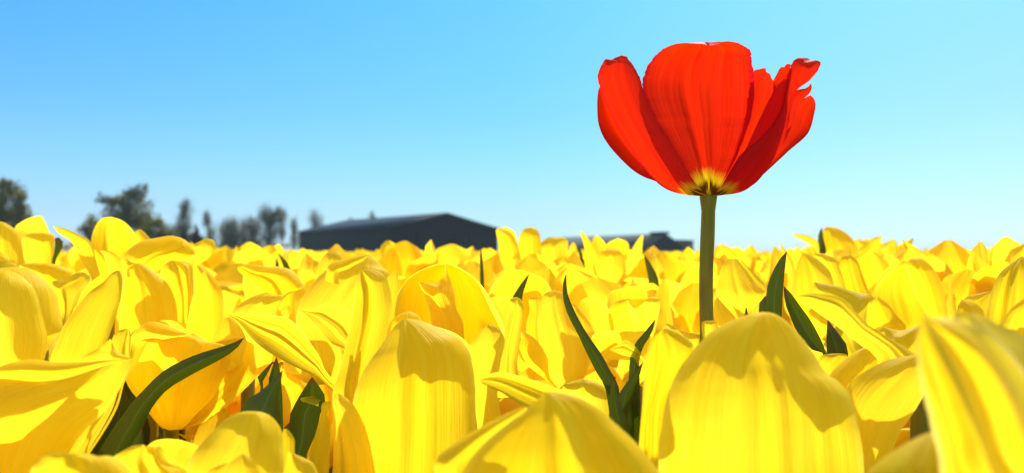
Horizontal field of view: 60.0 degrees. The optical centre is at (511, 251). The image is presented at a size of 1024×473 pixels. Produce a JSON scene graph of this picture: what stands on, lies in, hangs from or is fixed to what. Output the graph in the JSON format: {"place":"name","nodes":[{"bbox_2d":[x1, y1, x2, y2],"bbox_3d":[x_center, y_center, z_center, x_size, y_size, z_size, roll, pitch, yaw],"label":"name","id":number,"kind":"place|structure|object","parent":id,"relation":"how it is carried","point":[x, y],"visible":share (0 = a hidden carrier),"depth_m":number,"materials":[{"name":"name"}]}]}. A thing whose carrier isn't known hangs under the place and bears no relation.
{"place":"outdoors","nodes":[
{"label":"outdoors","id":0,"kind":"place"},
{"bbox_2d":[297,212,497,251],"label":"barn","id":1,"kind":"structure","parent":0,"point":[421,231],"depth_m":176.51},
{"bbox_2d":[414,233,433,250],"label":"door","id":2,"kind":"structure","parent":1,"relation":"in","point":[421,240],"depth_m":170.98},
{"bbox_2d":[453,233,470,249],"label":"door","id":3,"kind":"structure","parent":1,"relation":"in","point":[463,240],"depth_m":175.98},
{"bbox_2d":[0,0,1023,251],"label":"sky","id":4,"kind":"structure","parent":0,"point":[483,111],"materials":[{"name":"blue"}]},
{"bbox_2d":[563,232,694,251],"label":"shed","id":5,"kind":"structure","parent":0,"point":[662,241],"depth_m":225.24,"materials":[{"name":"grey"}]},
{"label":"ground","id":6,"kind":"structure","parent":0,"visible":0},
{"bbox_2d":[0,176,27,226],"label":"evergreen tree","id":7,"kind":"object","parent":6,"relation":"on","point":[6,214],"visible":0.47,"depth_m":139.18,"materials":[{"name":"green plant"}]},
{"bbox_2d":[10,189,33,228],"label":"evergreen tree","id":8,"kind":"object","parent":6,"relation":"on","point":[20,209],"visible":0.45,"depth_m":137.53,"materials":[{"name":"green plant"}]},
{"bbox_2d":[70,210,101,244],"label":"leafy tree","id":9,"kind":"object","parent":6,"relation":"on","point":[87,230],"visible":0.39,"depth_m":154.34,"materials":[{"name":"green plant"}]},
{"bbox_2d":[90,182,163,234],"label":"leafy tree","id":10,"kind":"object","parent":6,"relation":"on","point":[126,215],"visible":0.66,"depth_m":149.51,"materials":[{"name":"green plant"}]},
{"bbox_2d":[135,213,180,238],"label":"leafy bush","id":11,"kind":"object","parent":6,"relation":"on","point":[149,230],"visible":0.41,"depth_m":144.35,"materials":[{"name":"green plant"}]},
{"bbox_2d":[54,239,291,250],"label":"hedge","id":12,"kind":"object","parent":6,"relation":"on","point":[66,246],"visible":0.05,"depth_m":189.37,"materials":[{"name":"green plant"}]},
{"bbox_2d":[165,195,196,240],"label":"bare tree","id":13,"kind":"object","parent":6,"relation":"on","point":[183,214],"visible":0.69,"depth_m":164.66,"materials":[{"name":"grey plant"}]},
{"bbox_2d":[181,228,187,240],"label":"conifer","id":14,"kind":"object","parent":6,"relation":"on","point":[184,236],"visible":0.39,"depth_m":159.78,"materials":[{"name":"green plant"}]},
{"bbox_2d":[192,224,202,244],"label":"conifer","id":15,"kind":"object","parent":6,"relation":"on","point":[196,238],"visible":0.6,"depth_m":159.69,"materials":[{"name":"grey plant"}]},
{"bbox_2d":[201,206,222,246],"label":"bare tree","id":16,"kind":"object","parent":6,"relation":"on","point":[206,218],"visible":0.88,"depth_m":174.80,"materials":[{"name":"grey plant"}]},
{"bbox_2d":[216,211,257,249],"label":"bare tree","id":17,"kind":"object","parent":6,"relation":"on","point":[232,237],"visible":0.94,"depth_m":169.59,"materials":[{"name":"grey plant"}]},
{"bbox_2d":[238,215,249,243],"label":"bare tree","id":18,"kind":"object","parent":6,"relation":"on","point":[242,223],"visible":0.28,"depth_m":181.82,"materials":[{"name":"grey plant"}]},
{"bbox_2d":[240,214,266,247],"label":"bare tree","id":19,"kind":"object","parent":6,"relation":"on","point":[255,229],"visible":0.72,"depth_m":171.56,"materials":[{"name":"grey plant"}]},
{"bbox_2d":[255,201,290,245],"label":"bare tree","id":20,"kind":"object","parent":6,"relation":"on","point":[269,218],"visible":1,"depth_m":167.56,"materials":[{"name":"grey plant"}]},
{"bbox_2d":[276,205,288,245],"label":"bare tree","id":21,"kind":"object","parent":6,"relation":"on","point":[283,232],"visible":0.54,"depth_m":175.83,"materials":[{"name":"grey plant"}]},
{"bbox_2d":[288,216,302,249],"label":"bare tree","id":22,"kind":"object","parent":6,"relation":"on","point":[294,231],"visible":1,"depth_m":177.84,"materials":[{"name":"grey plant"}]},
{"bbox_2d":[304,206,327,227],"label":"bare tree","id":23,"kind":"object","parent":6,"relation":"on","point":[315,220],"visible":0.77,"depth_m":234.64,"materials":[{"name":"grey plant"}]},
{"label":"flower bed soil","id":24,"kind":"structure","parent":0,"visible":0},
{"bbox_2d":[0,216,54,265],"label":"yellow tulip","id":25,"kind":"object","parent":24,"relation":"on","point":[30,240],"visible":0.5,"depth_m":0.59,"materials":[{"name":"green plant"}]},
{"bbox_2d":[0,260,62,365],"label":"yellow tulip","id":26,"kind":"object","parent":24,"relation":"on","point":[31,327],"visible":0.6,"depth_m":0.32,"materials":[{"name":"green plant"}]},
{"bbox_2d":[18,263,71,360],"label":"yellow tulip","id":27,"kind":"object","parent":24,"relation":"on","point":[49,273],"visible":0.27,"depth_m":0.48,"materials":[{"name":"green plant"}]},
{"bbox_2d":[52,237,62,263],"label":"tulip shoot","id":28,"kind":"object","parent":24,"relation":"on","point":[58,244],"visible":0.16,"depth_m":0.64,"materials":[{"name":"green plant"}]},
{"bbox_2d":[0,329,147,472],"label":"yellow tulip","id":29,"kind":"object","parent":24,"relation":"on","point":[47,407],"visible":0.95,"depth_m":0.26,"materials":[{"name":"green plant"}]},
{"bbox_2d":[65,247,84,271],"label":"yellow tulip","id":30,"kind":"object","parent":24,"relation":"on","point":[74,261],"visible":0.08,"depth_m":1.41,"materials":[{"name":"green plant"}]},
{"bbox_2d":[67,263,91,290],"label":"yellow tulip","id":31,"kind":"object","parent":24,"relation":"on","point":[74,271],"visible":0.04,"depth_m":0.90,"materials":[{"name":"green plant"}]},
{"bbox_2d":[30,453,131,472],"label":"yellow tulip","id":32,"kind":"object","parent":24,"relation":"on","point":[68,463],"visible":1,"depth_m":0.19,"materials":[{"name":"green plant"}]},
{"bbox_2d":[48,270,122,361],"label":"yellow tulip","id":33,"kind":"object","parent":24,"relation":"on","point":[87,324],"visible":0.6,"depth_m":0.31,"materials":[{"name":"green plant"}]},
{"bbox_2d":[53,217,150,339],"bbox_3d":[-0.264,0.244,0.571,0.052,0.533,0.058,0,0,0],"label":"yellow tulip","id":34,"kind":"object","parent":24,"relation":"on","point":[108,246],"visible":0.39,"depth_m":0.58,"materials":[{"name":"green plant"}]},
{"bbox_2d":[115,301,135,402],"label":"yellow tulip","id":35,"kind":"object","parent":24,"relation":"on","point":[131,396],"visible":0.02,"depth_m":0.59,"materials":[{"name":"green plant"}]},
{"bbox_2d":[114,439,197,472],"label":"yellow tulip","id":36,"kind":"object","parent":24,"relation":"on","point":[167,456],"visible":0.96,"depth_m":0.22,"materials":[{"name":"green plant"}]},
{"bbox_2d":[119,259,212,443],"bbox_3d":[-0.173,0.257,0.450,0.056,0.507,0.028,0,0,0],"label":"yellow tulip","id":37,"kind":"object","parent":24,"relation":"on","point":[148,294],"visible":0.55,"depth_m":0.45,"materials":[{"name":"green plant"}]},
{"bbox_2d":[121,236,215,275],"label":"yellow tulip","id":38,"kind":"object","parent":24,"relation":"on","point":[155,255],"visible":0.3,"depth_m":0.52,"materials":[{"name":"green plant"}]},
{"bbox_2d":[90,320,256,456],"bbox_3d":[-0.141,0.270,0.359,0.069,0.480,0.189,0,0,-12],"label":"yellow tulip","id":39,"kind":"object","parent":24,"relation":"on","point":[178,378],"visible":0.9,"depth_m":0.38,"materials":[{"name":"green plant"}]},
{"bbox_2d":[189,242,233,268],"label":"yellow tulip","id":40,"kind":"object","parent":24,"relation":"on","point":[223,255],"visible":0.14,"depth_m":1.31,"materials":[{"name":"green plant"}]},
{"bbox_2d":[193,402,235,446],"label":"yellow tulip","id":41,"kind":"object","parent":24,"relation":"on","point":[205,430],"visible":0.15,"depth_m":0.40,"materials":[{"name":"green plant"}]},
{"bbox_2d":[184,260,261,293],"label":"yellow tulip","id":42,"kind":"object","parent":24,"relation":"on","point":[229,276],"visible":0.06,"depth_m":0.80,"materials":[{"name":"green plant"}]},
{"bbox_2d":[221,286,245,313],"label":"yellow tulip","id":43,"kind":"object","parent":24,"relation":"on","point":[233,299],"visible":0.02,"depth_m":0.66,"materials":[{"name":"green plant"}]},
{"bbox_2d":[185,271,282,407],"bbox_3d":[-0.136,0.260,0.409,0.062,0.501,0.029,0,0,39],"label":"yellow tulip","id":44,"kind":"object","parent":24,"relation":"on","point":[206,321],"visible":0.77,"depth_m":0.41,"materials":[{"name":"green plant"}]},
{"bbox_2d":[188,364,304,443],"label":"yellow tulip","id":45,"kind":"object","parent":24,"relation":"on","point":[293,387],"visible":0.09,"depth_m":0.45,"materials":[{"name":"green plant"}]},
{"bbox_2d":[224,312,283,368],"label":"yellow tulip","id":46,"kind":"object","parent":24,"relation":"on","point":[263,357],"depth_m":0.52,"materials":[{"name":"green plant"}]},
{"bbox_2d":[187,357,324,472],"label":"yellow tulip","id":47,"kind":"object","parent":24,"relation":"on","point":[253,435],"visible":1,"depth_m":0.23,"materials":[{"name":"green plant"}]},
{"bbox_2d":[230,242,289,265],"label":"yellow tulip","id":48,"kind":"object","parent":24,"relation":"on","point":[249,253],"visible":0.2,"depth_m":0.94,"materials":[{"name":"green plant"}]},
{"bbox_2d":[237,265,306,366],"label":"yellow tulip","id":49,"kind":"object","parent":24,"relation":"on","point":[287,284],"visible":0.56,"depth_m":0.49,"materials":[{"name":"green plant"}]},
{"bbox_2d":[278,254,290,269],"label":"tulip shoot","id":50,"kind":"object","parent":24,"relation":"on","point":[284,263],"visible":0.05,"depth_m":0.72,"materials":[{"name":"green plant"}]},
{"bbox_2d":[227,313,371,472],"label":"yellow tulip","id":51,"kind":"object","parent":24,"relation":"on","point":[285,339],"visible":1,"depth_m":0.30,"materials":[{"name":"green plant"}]},
{"bbox_2d":[268,244,348,269],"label":"yellow tulip","id":52,"kind":"object","parent":24,"relation":"on","point":[293,261],"visible":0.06,"depth_m":0.84,"materials":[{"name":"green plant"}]},
{"bbox_2d":[290,373,333,467],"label":"yellow tulip","id":53,"kind":"object","parent":24,"relation":"on","point":[327,391],"visible":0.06,"depth_m":0.49,"materials":[{"name":"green plant"}]},
{"bbox_2d":[301,304,351,384],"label":"yellow tulip","id":54,"kind":"object","parent":24,"relation":"on","point":[332,322],"visible":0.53,"depth_m":0.39,"materials":[{"name":"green plant"}]},
{"bbox_2d":[283,252,389,374],"bbox_3d":[-0.097,0.255,0.472,0.053,0.510,0.041,0,0,43],"label":"yellow tulip","id":55,"kind":"object","parent":24,"relation":"on","point":[334,282],"visible":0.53,"depth_m":0.46,"materials":[{"name":"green plant"}]},
{"bbox_2d":[297,253,405,471],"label":"yellow tulip","id":56,"kind":"object","parent":24,"relation":"on","point":[307,269],"visible":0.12,"depth_m":0.75,"materials":[{"name":"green plant"}]},
{"bbox_2d":[332,268,475,472],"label":"yellow tulip","id":57,"kind":"object","parent":24,"relation":"on","point":[404,385],"visible":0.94,"depth_m":0.28,"materials":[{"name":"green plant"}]},
{"bbox_2d":[380,240,439,288],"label":"yellow tulip","id":58,"kind":"object","parent":24,"relation":"on","point":[407,259],"visible":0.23,"depth_m":0.94,"materials":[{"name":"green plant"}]},
{"bbox_2d":[436,244,474,264],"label":"yellow tulip","id":59,"kind":"object","parent":24,"relation":"on","point":[454,254],"visible":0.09,"depth_m":1.17,"materials":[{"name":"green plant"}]},
{"bbox_2d":[394,261,523,429],"bbox_3d":[-0.027,0.257,0.381,0.063,0.506,0.068,0,0,0],"label":"yellow tulip","id":60,"kind":"object","parent":24,"relation":"on","point":[451,297],"visible":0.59,"depth_m":0.39,"materials":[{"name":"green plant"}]},
{"bbox_2d":[456,252,502,293],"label":"yellow tulip","id":61,"kind":"object","parent":24,"relation":"on","point":[491,262],"visible":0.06,"depth_m":0.74,"materials":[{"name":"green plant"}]},
{"bbox_2d":[480,251,483,287],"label":"tulip shoot","id":62,"kind":"object","parent":24,"relation":"on","point":[481,272],"visible":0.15,"depth_m":0.62,"materials":[{"name":"green plant"}]},
{"bbox_2d":[480,248,498,254],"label":"yellow tulip","id":63,"kind":"object","parent":24,"relation":"on","point":[490,250],"visible":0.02,"depth_m":1.82,"materials":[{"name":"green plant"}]},
{"bbox_2d":[496,227,541,269],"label":"yellow tulip","id":64,"kind":"object","parent":24,"relation":"on","point":[512,251],"visible":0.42,"depth_m":0.71,"materials":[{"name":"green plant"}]},
{"bbox_2d":[513,274,528,299],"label":"tulip shoot","id":65,"kind":"object","parent":24,"relation":"on","point":[518,293],"visible":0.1,"depth_m":0.50,"materials":[{"name":"green plant"}]},
{"bbox_2d":[53,243,990,271],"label":"tulip field","id":66,"kind":"structure","parent":24,"relation":"on","point":[762,258],"depth_m":2.79,"materials":[{"name":"yellow plant"}]},
{"bbox_2d":[517,354,528,372],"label":"yellow tulip","id":67,"kind":"object","parent":24,"relation":"on","point":[521,365],"visible":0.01,"depth_m":0.47,"materials":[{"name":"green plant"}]},
{"bbox_2d":[492,367,554,435],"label":"yellow tulip","id":68,"kind":"object","parent":24,"relation":"on","point":[507,405],"visible":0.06,"depth_m":0.45,"materials":[{"name":"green plant"}]},
{"bbox_2d":[488,267,568,339],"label":"yellow tulip","id":69,"kind":"object","parent":24,"relation":"on","point":[506,281],"visible":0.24,"depth_m":0.58,"materials":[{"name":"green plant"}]},
{"bbox_2d":[433,372,659,472],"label":"yellow tulip","id":70,"kind":"object","parent":24,"relation":"on","point":[550,429],"visible":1,"depth_m":0.19,"materials":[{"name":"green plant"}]},
{"bbox_2d":[514,251,583,273],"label":"yellow tulip","id":71,"kind":"object","parent":24,"relation":"on","point":[532,263],"visible":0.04,"depth_m":0.67,"materials":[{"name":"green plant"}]},
{"bbox_2d":[541,237,576,265],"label":"yellow tulip","id":72,"kind":"object","parent":24,"relation":"on","point":[554,250],"visible":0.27,"depth_m":0.77,"materials":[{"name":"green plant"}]},
{"bbox_2d":[577,246,584,267],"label":"tulip shoot","id":73,"kind":"object","parent":24,"relation":"on","point":[581,255],"visible":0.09,"depth_m":0.86,"materials":[{"name":"green plant"}]},
{"bbox_2d":[518,275,654,445],"bbox_3d":[0.031,0.259,0.394,0.055,0.501,0.145,0,0,0],"label":"yellow tulip","id":74,"kind":"object","parent":24,"relation":"on","point":[558,349],"visible":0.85,"depth_m":0.44,"materials":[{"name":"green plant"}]},
{"bbox_2d":[556,263,635,306],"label":"yellow tulip","id":75,"kind":"object","parent":24,"relation":"on","point":[582,283],"visible":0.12,"depth_m":0.59,"materials":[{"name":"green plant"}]},
{"bbox_2d":[562,340,645,424],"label":"yellow tulip","id":76,"kind":"object","parent":24,"relation":"on","point":[593,393],"visible":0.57,"depth_m":0.35,"materials":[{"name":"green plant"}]},
{"bbox_2d":[580,231,642,284],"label":"yellow tulip","id":77,"kind":"object","parent":24,"relation":"on","point":[608,262],"visible":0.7,"depth_m":0.82,"materials":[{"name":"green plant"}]},
{"bbox_2d":[607,360,618,367],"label":"yellow tulip","id":78,"kind":"object","parent":24,"relation":"on","point":[613,363],"depth_m":0.56,"materials":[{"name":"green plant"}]},
{"bbox_2d":[584,354,646,391],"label":"yellow tulip","id":79,"kind":"object","parent":24,"relation":"on","point":[620,371],"visible":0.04,"depth_m":0.47,"materials":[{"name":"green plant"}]},
{"bbox_2d":[583,246,659,286],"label":"yellow tulip","id":80,"kind":"object","parent":24,"relation":"on","point":[641,268],"visible":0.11,"depth_m":0.85,"materials":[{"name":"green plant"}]},
{"bbox_2d":[591,280,672,359],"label":"yellow tulip","id":81,"kind":"object","parent":24,"relation":"on","point":[635,311],"visible":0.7,"depth_m":0.46,"materials":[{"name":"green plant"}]},
{"bbox_2d":[618,278,680,327],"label":"yellow tulip","id":82,"kind":"object","parent":24,"relation":"on","point":[651,289],"visible":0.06,"depth_m":0.61,"materials":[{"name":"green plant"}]},
{"bbox_2d":[644,255,658,286],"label":"tulip shoot","id":83,"kind":"object","parent":24,"relation":"on","point":[652,275],"visible":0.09,"depth_m":0.66,"materials":[{"name":"green plant"}]},
{"bbox_2d":[623,333,698,387],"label":"yellow tulip","id":84,"kind":"object","parent":24,"relation":"on","point":[625,379],"depth_m":0.45,"materials":[{"name":"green plant"}]},
{"bbox_2d":[623,251,726,303],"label":"yellow tulip","id":85,"kind":"object","parent":24,"relation":"on","point":[678,275],"visible":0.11,"depth_m":0.73,"materials":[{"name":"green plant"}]},
{"bbox_2d":[663,321,716,349],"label":"yellow tulip","id":86,"kind":"object","parent":24,"relation":"on","point":[708,327],"visible":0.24,"depth_m":0.36,"materials":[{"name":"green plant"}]},
{"bbox_2d":[672,283,717,333],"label":"yellow tulip","id":87,"kind":"object","parent":24,"relation":"on","point":[685,303],"visible":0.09,"depth_m":0.62,"materials":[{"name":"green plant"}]},
{"bbox_2d":[679,247,733,272],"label":"yellow tulip","id":88,"kind":"object","parent":24,"relation":"on","point":[688,257],"visible":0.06,"depth_m":0.75,"materials":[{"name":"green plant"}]},
{"bbox_2d":[597,41,820,341],"bbox_3d":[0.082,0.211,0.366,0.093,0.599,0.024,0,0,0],"label":"red tulip","id":89,"kind":"object","parent":24,"relation":"on","point":[707,123],"visible":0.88,"depth_m":0.37,"materials":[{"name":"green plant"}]},
{"bbox_2d":[714,244,756,272],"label":"yellow tulip","id":90,"kind":"object","parent":24,"relation":"on","point":[747,256],"visible":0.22,"depth_m":1.32,"materials":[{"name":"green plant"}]},
{"bbox_2d":[714,259,766,326],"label":"yellow tulip","id":91,"kind":"object","parent":24,"relation":"on","point":[740,287],"visible":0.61,"depth_m":0.49,"materials":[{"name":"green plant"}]},
{"bbox_2d":[639,312,863,472],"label":"yellow tulip","id":92,"kind":"object","parent":24,"relation":"on","point":[761,392],"visible":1,"depth_m":0.23,"materials":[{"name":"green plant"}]},
{"bbox_2d":[755,265,770,278],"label":"yellow tulip","id":93,"kind":"object","parent":24,"relation":"on","point":[765,273],"visible":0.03,"depth_m":1.34,"materials":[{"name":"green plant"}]},
{"bbox_2d":[782,301,825,340],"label":"yellow tulip","id":94,"kind":"object","parent":24,"relation":"on","point":[786,317],"visible":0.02,"depth_m":0.69,"materials":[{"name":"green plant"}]},
{"bbox_2d":[766,245,851,300],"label":"yellow tulip","id":95,"kind":"object","parent":24,"relation":"on","point":[777,255],"visible":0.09,"depth_m":0.74,"materials":[{"name":"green plant"}]},
{"bbox_2d":[809,338,826,359],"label":"yellow tulip","id":96,"kind":"object","parent":24,"relation":"on","point":[817,354],"depth_m":0.45,"materials":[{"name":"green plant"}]},
{"bbox_2d":[779,244,870,338],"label":"yellow tulip","id":97,"kind":"object","parent":24,"relation":"on","point":[811,270],"visible":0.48,"depth_m":0.56,"materials":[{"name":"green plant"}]},
{"bbox_2d":[793,227,881,256],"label":"yellow tulip","id":98,"kind":"object","parent":24,"relation":"on","point":[836,241],"visible":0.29,"depth_m":0.79,"materials":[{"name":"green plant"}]},
{"bbox_2d":[745,251,930,440],"bbox_3d":[0.118,0.255,0.327,0.054,0.510,0.087,0,0,0],"label":"yellow tulip","id":99,"kind":"object","parent":24,"relation":"on","point":[844,310],"visible":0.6,"depth_m":0.31,"materials":[{"name":"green plant"}]},
{"bbox_2d":[836,251,898,294],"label":"yellow tulip","id":100,"kind":"object","parent":24,"relation":"on","point":[874,266],"visible":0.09,"depth_m":0.64,"materials":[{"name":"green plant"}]},
{"bbox_2d":[818,348,923,472],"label":"yellow tulip","id":101,"kind":"object","parent":24,"relation":"on","point":[886,397],"visible":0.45,"depth_m":0.27,"materials":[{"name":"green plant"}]},
{"bbox_2d":[854,238,912,257],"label":"yellow tulip","id":102,"kind":"object","parent":24,"relation":"on","point":[890,247],"visible":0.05,"depth_m":0.93,"materials":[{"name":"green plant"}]},
{"bbox_2d":[866,258,956,331],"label":"yellow tulip","id":103,"kind":"object","parent":24,"relation":"on","point":[909,293],"visible":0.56,"depth_m":0.51,"materials":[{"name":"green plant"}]},
{"bbox_2d":[892,427,931,451],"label":"yellow tulip","id":104,"kind":"object","parent":24,"relation":"on","point":[903,438],"visible":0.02,"depth_m":0.40,"materials":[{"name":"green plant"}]},
{"bbox_2d":[898,240,987,280],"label":"yellow tulip","id":105,"kind":"object","parent":24,"relation":"on","point":[955,257],"visible":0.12,"depth_m":0.62,"materials":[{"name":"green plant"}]},
{"bbox_2d":[868,313,1023,472],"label":"yellow tulip","id":106,"kind":"object","parent":24,"relation":"on","point":[971,369],"visible":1,"depth_m":0.13,"materials":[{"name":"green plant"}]},
{"bbox_2d":[941,262,1010,310],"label":"yellow tulip","id":107,"kind":"object","parent":24,"relation":"on","point":[965,283],"visible":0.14,"depth_m":0.57,"materials":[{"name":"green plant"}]},
{"bbox_2d":[957,257,1023,336],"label":"yellow tulip","id":108,"kind":"object","parent":24,"relation":"on","point":[1001,303],"visible":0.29,"depth_m":0.34,"materials":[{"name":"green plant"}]},
{"bbox_2d":[973,237,1023,271],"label":"yellow tulip","id":109,"kind":"object","parent":24,"relation":"on","point":[1006,249],"visible":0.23,"depth_m":0.60,"materials":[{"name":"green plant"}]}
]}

